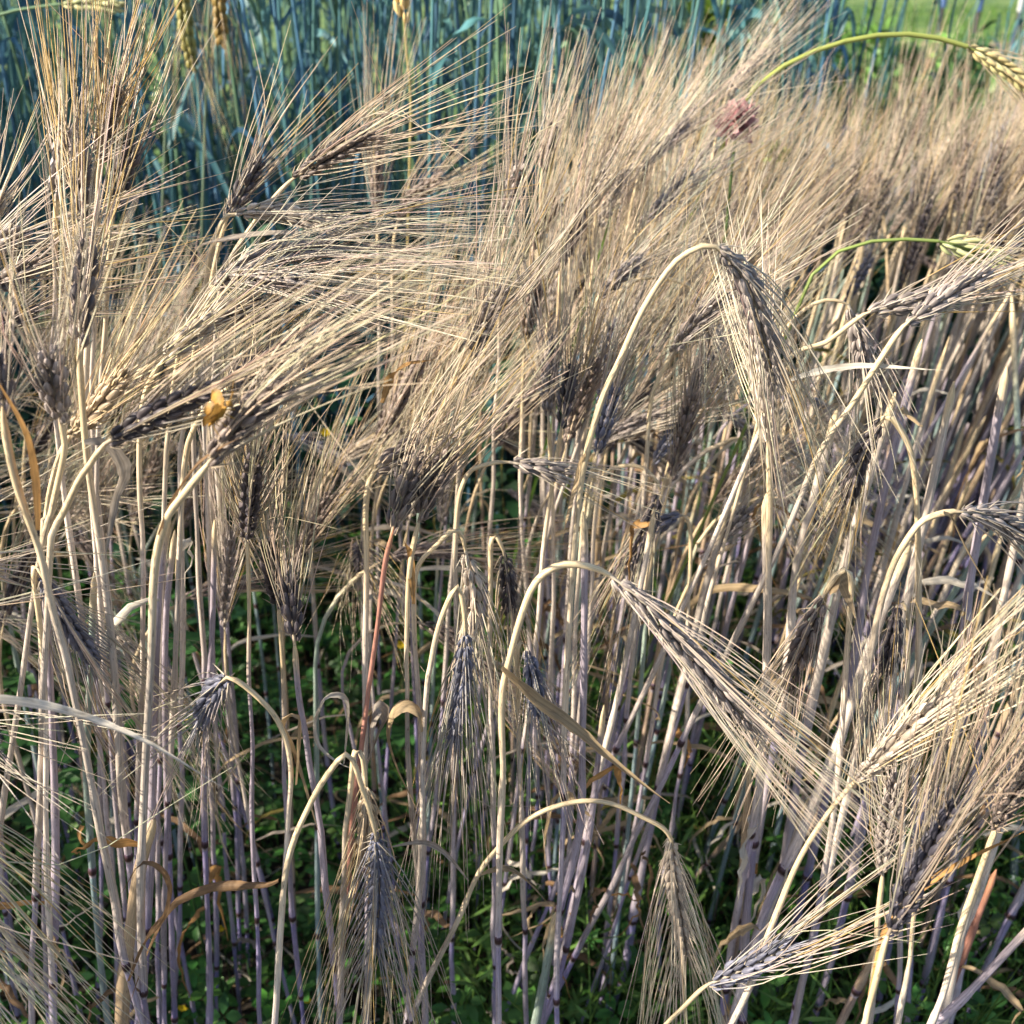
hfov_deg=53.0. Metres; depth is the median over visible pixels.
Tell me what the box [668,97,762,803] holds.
pink flower
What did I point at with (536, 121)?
green grain plant
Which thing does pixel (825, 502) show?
barley plant
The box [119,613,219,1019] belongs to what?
leafy weed
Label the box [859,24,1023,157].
leafy bush
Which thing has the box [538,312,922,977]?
barley plant
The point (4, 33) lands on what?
green grain plant
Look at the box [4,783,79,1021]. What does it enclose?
barley plant
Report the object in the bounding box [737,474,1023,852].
barley plant
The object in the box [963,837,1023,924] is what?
barley plant
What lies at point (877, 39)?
green grain plant
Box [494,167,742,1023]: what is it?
barley plant
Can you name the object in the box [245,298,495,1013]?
barley plant
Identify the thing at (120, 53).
green grain plant
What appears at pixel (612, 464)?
barley plant
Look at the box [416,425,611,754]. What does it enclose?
barley plant
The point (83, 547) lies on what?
barley plant
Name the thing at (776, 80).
green grain plant
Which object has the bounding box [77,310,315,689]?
barley plant
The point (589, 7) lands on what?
green grain plant
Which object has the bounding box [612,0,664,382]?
green grain plant
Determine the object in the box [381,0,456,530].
green grain plant
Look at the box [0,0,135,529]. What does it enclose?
green grain plant
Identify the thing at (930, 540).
barley plant
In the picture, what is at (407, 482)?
barley plant
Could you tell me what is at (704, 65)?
green grain plant
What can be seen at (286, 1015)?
leafy weed
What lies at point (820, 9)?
green grain plant
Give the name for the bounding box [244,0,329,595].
green grain plant
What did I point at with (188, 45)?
green grain plant
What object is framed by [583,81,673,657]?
barley plant
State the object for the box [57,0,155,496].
green grain plant
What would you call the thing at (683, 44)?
green grain plant
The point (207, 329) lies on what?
barley plant
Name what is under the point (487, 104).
green grain plant
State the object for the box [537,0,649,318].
green grain plant
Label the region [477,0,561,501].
green grain plant
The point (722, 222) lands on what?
barley plant
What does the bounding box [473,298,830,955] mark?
barley plant
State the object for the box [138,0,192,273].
green grain plant
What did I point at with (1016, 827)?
barley plant
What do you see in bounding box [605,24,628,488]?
green grain plant
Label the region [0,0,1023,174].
lawn
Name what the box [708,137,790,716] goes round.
plant
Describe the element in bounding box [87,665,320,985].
barley plant
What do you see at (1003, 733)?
barley plant
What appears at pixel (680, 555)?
barley plant
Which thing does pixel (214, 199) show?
green grain plant
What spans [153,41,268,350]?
green grain plant
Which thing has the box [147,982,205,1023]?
leafy weed
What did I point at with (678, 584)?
barley plant
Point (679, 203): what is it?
green grain plant
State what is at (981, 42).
leafy bush
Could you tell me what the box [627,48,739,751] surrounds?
barley plant
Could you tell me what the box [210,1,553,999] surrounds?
barley plant
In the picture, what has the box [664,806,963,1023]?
barley plant
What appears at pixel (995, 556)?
barley plant
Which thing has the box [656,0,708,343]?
green grain plant
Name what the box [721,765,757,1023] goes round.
barley straw
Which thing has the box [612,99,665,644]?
barley plant
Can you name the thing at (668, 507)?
barley plant
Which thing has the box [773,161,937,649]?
barley plant
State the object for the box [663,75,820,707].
barley plant
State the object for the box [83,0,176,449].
green grain plant
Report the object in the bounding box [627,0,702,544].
green grain plant
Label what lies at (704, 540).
barley plant
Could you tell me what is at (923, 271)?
grass
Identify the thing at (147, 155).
green grain plant
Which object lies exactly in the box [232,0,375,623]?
green grain plant
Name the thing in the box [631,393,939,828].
barley plant
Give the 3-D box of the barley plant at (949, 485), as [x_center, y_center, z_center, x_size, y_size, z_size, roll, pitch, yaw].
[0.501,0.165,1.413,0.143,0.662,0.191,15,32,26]
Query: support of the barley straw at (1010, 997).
on the soil
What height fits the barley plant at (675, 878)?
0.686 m
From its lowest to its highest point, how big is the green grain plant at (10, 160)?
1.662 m
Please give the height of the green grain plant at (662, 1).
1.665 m
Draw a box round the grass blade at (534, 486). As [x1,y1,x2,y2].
[435,55,683,833]
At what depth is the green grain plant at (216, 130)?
2.02 m
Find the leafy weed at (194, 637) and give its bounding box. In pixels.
[111,588,235,1023]
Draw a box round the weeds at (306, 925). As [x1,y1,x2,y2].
[0,457,1023,1023]
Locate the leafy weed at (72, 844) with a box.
[40,794,119,987]
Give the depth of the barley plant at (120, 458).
0.54 m
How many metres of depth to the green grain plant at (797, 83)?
2.41 m
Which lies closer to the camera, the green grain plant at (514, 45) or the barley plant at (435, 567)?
the barley plant at (435, 567)
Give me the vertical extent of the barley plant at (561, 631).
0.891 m
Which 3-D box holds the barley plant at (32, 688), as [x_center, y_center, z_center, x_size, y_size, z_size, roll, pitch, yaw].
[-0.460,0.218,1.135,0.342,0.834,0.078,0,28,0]
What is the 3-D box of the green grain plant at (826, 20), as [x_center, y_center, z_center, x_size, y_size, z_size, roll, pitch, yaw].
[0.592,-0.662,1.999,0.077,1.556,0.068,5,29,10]
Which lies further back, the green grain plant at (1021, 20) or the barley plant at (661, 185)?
the green grain plant at (1021, 20)
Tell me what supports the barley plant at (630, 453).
on the soil
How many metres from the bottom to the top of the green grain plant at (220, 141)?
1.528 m
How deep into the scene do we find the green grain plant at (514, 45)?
1.99 m
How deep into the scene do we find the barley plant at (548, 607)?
0.96 m
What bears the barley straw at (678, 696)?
on the soil
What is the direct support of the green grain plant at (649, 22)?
on the soil
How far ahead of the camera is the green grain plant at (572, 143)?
2.12 m
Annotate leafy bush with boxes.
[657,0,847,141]
[817,30,1004,134]
[818,6,964,111]
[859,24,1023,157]
[908,20,1020,108]
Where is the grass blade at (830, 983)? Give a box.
[827,903,841,1016]
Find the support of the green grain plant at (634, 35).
on the soil
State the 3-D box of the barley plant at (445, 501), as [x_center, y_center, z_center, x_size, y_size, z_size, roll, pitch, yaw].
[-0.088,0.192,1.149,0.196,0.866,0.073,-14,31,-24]
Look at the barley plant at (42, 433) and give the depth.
1.05 m
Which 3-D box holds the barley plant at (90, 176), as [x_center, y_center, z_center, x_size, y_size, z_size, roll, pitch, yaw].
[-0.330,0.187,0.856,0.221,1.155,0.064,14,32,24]
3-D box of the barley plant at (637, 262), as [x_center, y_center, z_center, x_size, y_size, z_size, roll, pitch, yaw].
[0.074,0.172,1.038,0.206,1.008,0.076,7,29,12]
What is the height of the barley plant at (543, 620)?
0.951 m
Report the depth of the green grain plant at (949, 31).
2.04 m
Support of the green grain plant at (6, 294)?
on the soil
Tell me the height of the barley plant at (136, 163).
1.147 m
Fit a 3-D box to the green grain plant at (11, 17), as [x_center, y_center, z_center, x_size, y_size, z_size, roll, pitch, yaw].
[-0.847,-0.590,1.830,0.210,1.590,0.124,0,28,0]
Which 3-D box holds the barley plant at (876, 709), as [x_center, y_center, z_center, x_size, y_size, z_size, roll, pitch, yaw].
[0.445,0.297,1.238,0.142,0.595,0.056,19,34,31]
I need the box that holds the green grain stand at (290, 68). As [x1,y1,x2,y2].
[0,0,1023,510]
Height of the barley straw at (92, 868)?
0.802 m
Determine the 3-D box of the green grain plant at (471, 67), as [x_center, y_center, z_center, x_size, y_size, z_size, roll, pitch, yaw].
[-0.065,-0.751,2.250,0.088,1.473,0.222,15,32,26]
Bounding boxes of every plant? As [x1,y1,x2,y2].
[0,0,74,443]
[0,0,126,16]
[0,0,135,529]
[0,0,152,556]
[0,37,114,571]
[0,54,56,509]
[0,86,69,1023]
[0,88,64,471]
[0,99,241,1018]
[0,104,77,505]
[0,129,35,304]
[0,142,243,1021]
[0,149,126,842]
[0,176,59,517]
[0,180,171,1023]
[0,183,62,503]
[0,204,227,1014]
[0,229,443,1023]
[0,263,69,435]
[0,284,30,481]
[0,309,44,506]
[0,351,172,1023]
[0,367,108,768]
[0,394,210,969]
[0,424,158,823]
[0,428,116,968]
[0,441,47,490]
[0,485,36,620]
[0,520,217,898]
[0,534,162,621]
[0,591,191,739]
[0,694,229,857]
[0,732,21,808]
[0,767,231,1023]
[0,920,143,1023]
[3,297,169,907]
[4,0,75,546]
[4,190,134,777]
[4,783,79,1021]
[4,943,26,973]
[5,0,77,401]
[6,0,138,599]
[11,239,188,876]
[14,199,287,1023]
[16,407,122,754]
[17,0,119,1016]
[17,0,127,563]
[19,0,184,536]
[21,356,159,969]
[22,426,98,904]
[27,0,133,1023]
[31,565,261,1023]
[36,37,152,1023]
[40,440,353,810]
[44,219,155,829]
[45,165,152,797]
[46,12,183,505]
[47,0,221,1023]
[52,245,283,893]
[54,253,201,794]
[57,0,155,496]
[61,619,272,981]
[65,0,176,535]
[66,454,185,832]
[69,10,153,532]
[69,458,393,953]
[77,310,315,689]
[81,13,148,590]
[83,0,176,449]
[83,206,225,808]
[85,0,186,1020]
[87,10,190,589]
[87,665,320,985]
[103,237,238,853]
[111,14,176,486]
[112,0,228,528]
[118,12,234,484]
[120,0,242,537]
[124,0,173,501]
[125,448,282,840]
[126,0,203,456]
[128,311,258,898]
[129,184,502,1023]
[129,518,430,1023]
[129,752,461,1023]
[130,0,180,487]
[133,170,361,1023]
[134,0,161,469]
[136,235,496,1023]
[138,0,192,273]
[145,0,190,300]
[152,0,236,523]
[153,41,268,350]
[157,67,216,380]
[158,32,263,579]
[159,214,493,1023]
[161,0,217,515]
[165,217,278,795]
[166,0,271,588]
[166,314,359,934]
[175,298,315,969]
[176,144,519,997]
[178,0,233,374]
[179,7,240,334]
[185,358,357,1023]
[187,262,350,1023]
[188,69,243,461]
[188,432,461,797]
[190,0,240,376]
[191,175,546,1023]
[192,0,286,571]
[193,0,256,619]
[197,0,274,479]
[197,78,288,505]
[198,48,253,448]
[200,0,247,388]
[200,17,259,564]
[200,386,319,1023]
[201,154,530,1023]
[206,0,245,365]
[206,21,357,999]
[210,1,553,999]
[213,0,326,427]
[213,513,626,1023]
[214,0,318,475]
[215,308,564,866]
[215,621,652,993]
[216,16,289,524]
[220,0,311,613]
[224,0,242,460]
[226,24,328,560]
[228,1,306,469]
[230,70,280,488]
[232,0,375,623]
[234,0,336,597]
[236,0,284,509]
[236,219,497,792]
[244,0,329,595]
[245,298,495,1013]
[249,0,341,568]
[251,6,327,471]
[251,416,338,1009]
[265,43,366,526]
[272,0,376,592]
[273,222,495,948]
[280,0,354,516]
[280,750,410,1023]
[290,0,331,490]
[291,0,381,508]
[293,0,380,504]
[293,0,412,368]
[295,0,348,525]
[296,1,359,419]
[297,0,350,571]
[299,536,450,845]
[301,0,374,500]
[304,0,396,475]
[305,0,395,602]
[306,0,347,571]
[308,0,344,562]
[313,585,542,1023]
[315,7,331,381]
[320,1,384,505]
[323,0,420,456]
[327,27,380,471]
[331,0,361,534]
[331,0,373,448]
[333,212,570,810]
[333,258,552,829]
[337,16,387,376]
[342,33,407,435]
[343,0,440,377]
[344,284,563,978]
[347,12,422,510]
[348,0,393,489]
[348,0,425,780]
[348,3,414,361]
[351,26,439,319]
[354,94,639,990]
[355,3,411,534]
[355,209,561,838]
[356,0,394,474]
[356,0,423,534]
[357,187,570,928]
[359,155,560,779]
[361,299,591,1023]
[362,160,559,962]
[369,253,525,963]
[371,0,434,360]
[375,76,541,789]
[377,0,453,498]
[378,318,501,908]
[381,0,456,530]
[383,20,422,355]
[386,0,444,361]
[386,0,472,540]
[386,0,487,585]
[386,251,586,1023]
[386,798,747,1023]
[393,0,411,685]
[397,0,451,238]
[397,489,667,723]
[410,0,520,587]
[411,528,526,1023]
[413,0,464,496]
[413,3,492,477]
[414,0,471,499]
[414,200,688,952]
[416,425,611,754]
[418,0,510,384]
[421,237,608,783]
[424,447,675,1023]
[425,0,527,534]
[426,0,504,536]
[426,0,504,608]
[427,0,468,493]
[427,0,493,519]
[428,0,515,426]
[431,275,755,986]
[433,0,518,522]
[436,0,513,500]
[437,0,560,600]
[442,0,493,422]
[446,97,530,415]
[448,0,493,555]
[451,0,543,613]
[454,0,490,523]
[455,19,550,367]
[458,97,649,735]
[459,0,523,238]
[462,2,546,291]
[464,0,527,530]
[464,0,534,449]
[465,390,595,749]
[467,0,520,283]
[473,11,587,885]
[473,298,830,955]
[475,0,558,570]
[475,204,649,721]
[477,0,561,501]
[477,32,1023,668]
[478,5,531,499]
[479,0,550,571]
[480,406,908,930]
[482,4,522,466]
[483,15,507,246]
[486,534,556,1023]
[487,148,824,947]
[489,168,737,950]
[490,0,609,527]
[490,23,588,402]
[490,162,586,1022]
[491,0,566,429]
[492,0,553,456]
[494,0,522,252]
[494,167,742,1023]
[494,560,913,1023]
[495,155,615,813]
[497,0,597,485]
[501,0,520,339]
[501,7,543,455]
[501,142,679,751]
[501,227,636,974]
[502,210,1023,1014]
[502,239,699,983]
[502,435,954,947]
[503,0,547,514]
[504,78,758,906]
[505,16,554,509]
[505,234,1023,948]
[506,6,603,816]
[506,38,644,853]
[508,64,539,388]
[508,640,603,1023]
[510,425,807,901]
[514,0,608,523]
[515,52,675,656]
[515,124,604,917]
[516,135,688,920]
[521,10,549,435]
[525,0,585,325]
[527,47,669,891]
[528,317,741,866]
[529,180,722,831]
[530,0,602,160]
[531,0,845,779]
[531,8,621,311]
[532,0,576,466]
[532,0,607,482]
[532,220,701,754]
[536,0,568,176]
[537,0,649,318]
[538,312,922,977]
[540,26,660,752]
[542,15,702,792]
[543,232,745,845]
[544,103,601,718]
[545,17,680,784]
[548,75,650,660]
[549,0,653,565]
[553,0,640,465]
[553,55,839,825]
[553,243,898,1023]
[553,463,666,1017]
[554,184,871,886]
[555,0,651,537]
[555,0,661,544]
[555,0,674,511]
[556,0,586,303]
[556,0,639,444]
[556,0,648,413]
[556,0,735,688]
[558,16,730,777]
[559,160,678,775]
[559,162,769,704]
[559,200,1023,991]
[564,0,634,298]
[566,0,581,135]
[566,135,848,1009]
[567,0,577,213]
[567,0,618,331]
[567,102,885,729]
[567,228,842,1005]
[569,108,692,649]
[570,0,643,524]
[571,0,662,342]
[571,353,900,1020]
[573,0,601,190]
[574,0,598,352]
[577,299,622,644]
[579,0,638,370]
[581,299,932,1022]
[582,0,624,279]
[582,377,669,643]
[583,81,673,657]
[586,165,885,867]
[588,0,641,555]
[588,0,765,590]
[588,82,900,797]
[588,103,850,714]
[589,439,839,934]
[591,0,639,231]
[591,496,956,967]
[591,498,751,669]
[594,0,623,357]
[594,3,645,247]
[598,146,867,991]
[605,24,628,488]
[605,82,639,527]
[607,368,744,684]
[610,134,791,713]
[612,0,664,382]
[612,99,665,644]
[613,0,700,573]
[613,498,710,1016]
[615,49,814,683]
[616,0,684,504]
[619,0,680,278]
[620,55,825,733]
[622,0,673,394]
[623,0,634,392]
[623,335,696,642]
[624,0,654,298]
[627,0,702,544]
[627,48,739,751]
[627,69,840,822]
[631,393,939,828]
[632,41,813,715]
[632,123,901,708]
[635,25,784,689]
[635,36,719,675]
[636,0,686,469]
[636,0,795,475]
[637,18,711,272]
[642,51,701,121]
[642,714,837,950]
[643,0,722,375]
[644,0,678,391]
[645,0,667,353]
[645,474,715,803]
[648,0,745,431]
[648,501,870,890]
[650,0,774,563]
[655,491,698,727]
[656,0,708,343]
[657,0,846,492]
[657,23,704,334]
[658,23,708,438]
[658,85,691,450]
[661,0,707,395]
[662,0,695,347]
[663,4,698,416]
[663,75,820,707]
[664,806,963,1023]
[666,54,845,613]
[666,490,795,841]
[667,0,748,451]
[667,180,781,1021]
[668,0,768,421]
[669,278,854,807]
[670,330,776,779]
[670,498,854,977]
[671,0,724,321]
[671,268,857,612]
[672,474,752,841]
[675,20,705,216]
[675,23,779,472]
[677,311,843,670]
[678,0,763,495]
[679,0,823,387]
[679,9,746,511]
[681,130,883,737]
[683,541,824,868]
[686,0,731,200]
[687,0,762,472]
[688,530,852,948]
[690,567,855,1023]
[691,0,873,464]
[693,6,768,574]
[695,7,784,342]
[697,47,705,186]
[702,413,776,767]
[703,0,791,473]
[703,19,770,439]
[705,336,803,648]
[707,4,764,501]
[707,391,817,782]
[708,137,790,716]
[709,0,797,204]
[712,675,880,928]
[718,22,784,323]
[719,0,795,190]
[719,0,838,440]
[724,17,787,231]
[725,288,1012,882]
[727,78,954,690]
[728,206,854,677]
[728,586,1023,1023]
[731,0,830,390]
[731,371,835,713]
[733,114,980,664]
[733,426,784,679]
[734,6,809,399]
[737,0,840,489]
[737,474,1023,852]
[742,0,797,400]
[743,0,820,402]
[744,419,814,583]
[750,30,808,505]
[750,475,864,915]
[751,0,819,503]
[752,478,840,668]
[752,670,872,932]
[753,381,820,711]
[755,0,855,454]
[761,0,845,506]
[762,14,786,308]
[764,0,842,258]
[764,510,937,831]
[766,504,1016,903]
[771,0,906,465]
[771,368,878,671]
[772,499,869,601]
[773,0,836,320]
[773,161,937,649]
[774,2,817,180]
[777,498,1019,970]
[778,0,848,387]
[778,0,866,326]
[780,0,826,126]
[782,0,816,280]
[782,404,923,1023]
[782,423,827,656]
[786,427,977,817]
[787,143,967,710]
[788,0,832,341]
[788,499,1023,1023]
[791,398,954,925]
[794,0,820,177]
[796,0,831,332]
[796,0,875,323]
[796,499,864,732]
[798,336,949,931]
[802,0,905,415]
[805,353,929,611]
[823,450,970,708]
[827,549,958,901]
[829,423,964,772]
[831,416,1015,738]
[836,456,933,747]
[838,0,907,156]
[840,601,916,1023]
[843,380,1023,748]
[843,531,996,889]
[843,559,1005,1023]
[846,425,1023,759]
[849,318,1022,627]
[857,429,1023,762]
[861,547,1023,1023]
[883,0,956,403]
[889,536,1001,966]
[895,592,1023,1023]
[897,478,980,717]
[899,0,940,177]
[899,0,980,227]
[901,669,1023,985]
[902,898,1023,980]
[914,732,1023,1007]
[916,583,1023,1023]
[921,655,1023,951]
[923,34,1023,446]
[928,561,1023,829]
[944,10,1023,366]
[945,541,1010,760]
[959,880,1023,1023]
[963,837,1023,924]
[979,623,1014,756]
[995,710,1013,757]
[1007,295,1023,980]
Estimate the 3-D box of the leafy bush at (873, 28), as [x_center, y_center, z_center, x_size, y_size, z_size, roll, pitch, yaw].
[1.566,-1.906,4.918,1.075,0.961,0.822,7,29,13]
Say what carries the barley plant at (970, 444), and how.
on the soil
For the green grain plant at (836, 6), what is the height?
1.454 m
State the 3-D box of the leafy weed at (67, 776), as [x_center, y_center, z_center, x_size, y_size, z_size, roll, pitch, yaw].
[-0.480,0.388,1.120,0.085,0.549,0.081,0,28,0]
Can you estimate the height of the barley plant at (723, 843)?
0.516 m
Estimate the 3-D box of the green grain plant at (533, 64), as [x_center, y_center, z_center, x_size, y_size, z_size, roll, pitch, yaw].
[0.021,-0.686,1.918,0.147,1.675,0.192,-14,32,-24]
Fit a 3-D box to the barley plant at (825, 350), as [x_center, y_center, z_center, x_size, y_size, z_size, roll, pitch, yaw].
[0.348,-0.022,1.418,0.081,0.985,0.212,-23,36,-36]
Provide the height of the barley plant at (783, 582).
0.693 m
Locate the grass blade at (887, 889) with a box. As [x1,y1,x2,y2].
[876,693,904,993]
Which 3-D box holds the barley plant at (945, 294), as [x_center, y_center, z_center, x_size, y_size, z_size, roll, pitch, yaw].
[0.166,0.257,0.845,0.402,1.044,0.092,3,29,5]
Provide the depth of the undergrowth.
1.91 m
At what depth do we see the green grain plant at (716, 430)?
1.87 m
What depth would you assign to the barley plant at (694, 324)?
0.71 m
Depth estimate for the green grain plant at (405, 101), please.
2.17 m
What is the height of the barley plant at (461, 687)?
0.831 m
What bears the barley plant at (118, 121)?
on the soil
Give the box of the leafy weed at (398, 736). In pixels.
[375,662,436,748]
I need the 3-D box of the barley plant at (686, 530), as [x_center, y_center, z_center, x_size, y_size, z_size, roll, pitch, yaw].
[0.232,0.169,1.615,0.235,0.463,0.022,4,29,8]
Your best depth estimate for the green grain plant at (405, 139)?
2.18 m
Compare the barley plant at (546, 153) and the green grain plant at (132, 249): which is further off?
the green grain plant at (132, 249)
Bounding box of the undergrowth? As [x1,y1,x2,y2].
[0,74,1023,679]
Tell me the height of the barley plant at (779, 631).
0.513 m
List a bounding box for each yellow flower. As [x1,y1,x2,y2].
[177,1005,187,1023]
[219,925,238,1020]
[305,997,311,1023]
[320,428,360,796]
[397,641,403,667]
[833,944,853,1014]
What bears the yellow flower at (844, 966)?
on the soil
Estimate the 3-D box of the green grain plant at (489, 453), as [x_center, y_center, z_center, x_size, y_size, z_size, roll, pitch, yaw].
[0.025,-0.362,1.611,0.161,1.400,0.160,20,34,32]
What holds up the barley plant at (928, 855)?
on the soil
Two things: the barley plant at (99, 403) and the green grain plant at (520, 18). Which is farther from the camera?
the green grain plant at (520, 18)
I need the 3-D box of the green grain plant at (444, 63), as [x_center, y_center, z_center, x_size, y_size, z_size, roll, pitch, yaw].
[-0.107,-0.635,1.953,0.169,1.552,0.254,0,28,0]
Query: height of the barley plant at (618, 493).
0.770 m
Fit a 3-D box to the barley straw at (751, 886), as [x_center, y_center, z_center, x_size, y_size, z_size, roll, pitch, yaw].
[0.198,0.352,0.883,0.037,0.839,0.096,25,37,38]
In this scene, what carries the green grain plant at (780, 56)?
on the soil
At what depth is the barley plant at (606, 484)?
1.23 m
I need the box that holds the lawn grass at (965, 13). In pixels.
[822,0,1023,77]
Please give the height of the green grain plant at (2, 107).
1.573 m
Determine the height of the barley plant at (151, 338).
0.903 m
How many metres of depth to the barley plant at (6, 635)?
0.90 m
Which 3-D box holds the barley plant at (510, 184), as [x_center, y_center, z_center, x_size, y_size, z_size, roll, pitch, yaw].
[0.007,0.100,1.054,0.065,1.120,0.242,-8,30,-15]
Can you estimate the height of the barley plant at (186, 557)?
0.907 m
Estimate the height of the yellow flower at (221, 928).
0.183 m
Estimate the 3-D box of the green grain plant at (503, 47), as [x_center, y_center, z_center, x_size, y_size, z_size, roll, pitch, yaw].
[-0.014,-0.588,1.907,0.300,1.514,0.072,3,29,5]
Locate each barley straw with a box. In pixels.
[0,601,67,1023]
[59,572,111,1023]
[71,818,156,1023]
[97,520,170,1023]
[162,530,193,1023]
[177,519,227,1023]
[531,911,555,1023]
[540,511,622,1023]
[542,705,605,1023]
[546,509,654,1005]
[610,511,728,1016]
[703,540,911,1023]
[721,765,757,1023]
[736,493,771,1023]
[736,795,820,1023]
[738,408,837,954]
[748,392,896,1008]
[776,339,922,1006]
[809,381,969,1023]
[816,923,884,1023]
[873,365,1008,1021]
[913,461,1023,1021]
[936,928,1023,1023]
[940,869,1023,1023]
[941,881,980,1023]
[948,826,1003,1023]
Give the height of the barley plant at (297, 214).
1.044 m
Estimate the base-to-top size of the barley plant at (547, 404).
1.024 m
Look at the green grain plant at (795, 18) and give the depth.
2.06 m
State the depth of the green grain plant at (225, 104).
1.94 m
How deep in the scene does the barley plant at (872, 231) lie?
1.33 m
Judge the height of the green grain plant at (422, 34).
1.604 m
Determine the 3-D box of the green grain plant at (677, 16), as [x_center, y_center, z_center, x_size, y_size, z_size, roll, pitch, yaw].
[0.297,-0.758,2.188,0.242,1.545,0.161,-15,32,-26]
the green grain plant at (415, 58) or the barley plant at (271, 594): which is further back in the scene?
the green grain plant at (415, 58)
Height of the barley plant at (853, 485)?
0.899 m
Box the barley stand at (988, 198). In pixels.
[0,0,1023,785]
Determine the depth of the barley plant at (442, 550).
0.90 m
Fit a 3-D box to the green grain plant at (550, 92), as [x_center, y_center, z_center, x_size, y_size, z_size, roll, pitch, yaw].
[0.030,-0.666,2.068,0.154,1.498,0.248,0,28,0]
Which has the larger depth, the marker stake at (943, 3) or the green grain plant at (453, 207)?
the marker stake at (943, 3)
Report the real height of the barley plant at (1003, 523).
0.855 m
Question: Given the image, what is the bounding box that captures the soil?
[0,179,1023,1023]
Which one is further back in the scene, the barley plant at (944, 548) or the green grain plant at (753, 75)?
the green grain plant at (753, 75)
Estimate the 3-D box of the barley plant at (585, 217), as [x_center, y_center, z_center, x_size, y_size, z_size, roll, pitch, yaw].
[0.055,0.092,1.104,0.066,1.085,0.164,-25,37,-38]
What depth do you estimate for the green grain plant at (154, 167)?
1.75 m
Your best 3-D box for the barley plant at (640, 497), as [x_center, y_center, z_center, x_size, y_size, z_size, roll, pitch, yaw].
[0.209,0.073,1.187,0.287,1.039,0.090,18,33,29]
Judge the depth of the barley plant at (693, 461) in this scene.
1.02 m
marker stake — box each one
[932,0,946,56]
[970,0,983,40]
[1009,0,1023,50]
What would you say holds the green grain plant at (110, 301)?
on the soil
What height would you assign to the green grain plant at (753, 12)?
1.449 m
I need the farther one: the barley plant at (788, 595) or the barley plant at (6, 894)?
the barley plant at (788, 595)
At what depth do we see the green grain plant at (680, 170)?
2.27 m
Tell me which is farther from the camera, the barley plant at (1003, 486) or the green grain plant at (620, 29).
the green grain plant at (620, 29)
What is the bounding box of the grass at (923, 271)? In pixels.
[548,36,1023,444]
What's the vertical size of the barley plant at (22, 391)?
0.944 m
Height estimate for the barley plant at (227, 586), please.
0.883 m
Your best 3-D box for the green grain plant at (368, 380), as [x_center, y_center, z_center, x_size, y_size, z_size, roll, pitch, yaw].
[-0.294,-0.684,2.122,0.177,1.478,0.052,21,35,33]
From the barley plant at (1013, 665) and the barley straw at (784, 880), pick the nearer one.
the barley straw at (784, 880)
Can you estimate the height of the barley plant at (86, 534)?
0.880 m
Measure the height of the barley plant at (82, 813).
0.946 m
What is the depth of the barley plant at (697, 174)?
0.95 m
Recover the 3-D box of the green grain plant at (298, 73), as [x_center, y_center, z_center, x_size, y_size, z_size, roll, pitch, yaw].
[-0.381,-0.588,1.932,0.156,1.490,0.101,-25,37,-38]
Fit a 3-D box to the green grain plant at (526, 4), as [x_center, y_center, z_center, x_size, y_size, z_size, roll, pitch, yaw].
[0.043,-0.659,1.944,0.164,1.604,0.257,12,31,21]
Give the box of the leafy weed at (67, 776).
[0,667,113,1007]
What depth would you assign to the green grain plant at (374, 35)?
2.17 m
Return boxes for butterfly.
[202,381,234,434]
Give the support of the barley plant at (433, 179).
on the soil
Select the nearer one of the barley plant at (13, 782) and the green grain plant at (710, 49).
the barley plant at (13, 782)
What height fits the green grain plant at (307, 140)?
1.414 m
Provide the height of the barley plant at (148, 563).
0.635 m
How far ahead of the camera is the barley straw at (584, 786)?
0.71 m
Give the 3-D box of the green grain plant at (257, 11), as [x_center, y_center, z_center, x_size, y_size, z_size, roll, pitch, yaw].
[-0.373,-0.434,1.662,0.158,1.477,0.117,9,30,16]
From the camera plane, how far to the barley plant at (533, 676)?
0.68 m
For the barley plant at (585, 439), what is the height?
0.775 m
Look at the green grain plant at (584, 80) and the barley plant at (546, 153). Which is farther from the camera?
the green grain plant at (584, 80)
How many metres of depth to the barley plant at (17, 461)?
1.30 m
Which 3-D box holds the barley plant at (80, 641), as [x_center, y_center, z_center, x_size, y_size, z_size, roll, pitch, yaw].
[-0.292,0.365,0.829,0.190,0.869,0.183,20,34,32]
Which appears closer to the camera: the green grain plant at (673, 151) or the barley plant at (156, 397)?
the barley plant at (156, 397)
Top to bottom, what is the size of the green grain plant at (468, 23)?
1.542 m
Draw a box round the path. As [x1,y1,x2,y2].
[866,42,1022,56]
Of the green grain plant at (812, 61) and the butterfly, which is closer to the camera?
the butterfly
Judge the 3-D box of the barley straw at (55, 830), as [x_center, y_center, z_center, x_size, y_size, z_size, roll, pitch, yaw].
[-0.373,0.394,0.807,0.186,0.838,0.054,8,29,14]
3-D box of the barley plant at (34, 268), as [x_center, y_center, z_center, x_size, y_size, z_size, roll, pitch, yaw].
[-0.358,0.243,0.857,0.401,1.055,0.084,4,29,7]
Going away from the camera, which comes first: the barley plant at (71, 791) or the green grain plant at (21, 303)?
the barley plant at (71, 791)
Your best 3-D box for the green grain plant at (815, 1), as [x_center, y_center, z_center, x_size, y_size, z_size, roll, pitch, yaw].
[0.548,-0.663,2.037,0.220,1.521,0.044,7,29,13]
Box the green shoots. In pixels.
[329,488,1023,1023]
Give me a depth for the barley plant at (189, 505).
0.97 m
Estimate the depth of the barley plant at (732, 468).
1.36 m
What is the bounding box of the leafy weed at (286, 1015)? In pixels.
[256,961,346,1023]
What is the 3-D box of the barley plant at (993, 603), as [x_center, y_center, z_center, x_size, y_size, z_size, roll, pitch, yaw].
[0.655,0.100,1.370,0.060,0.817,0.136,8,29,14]
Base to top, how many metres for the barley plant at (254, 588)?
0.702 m

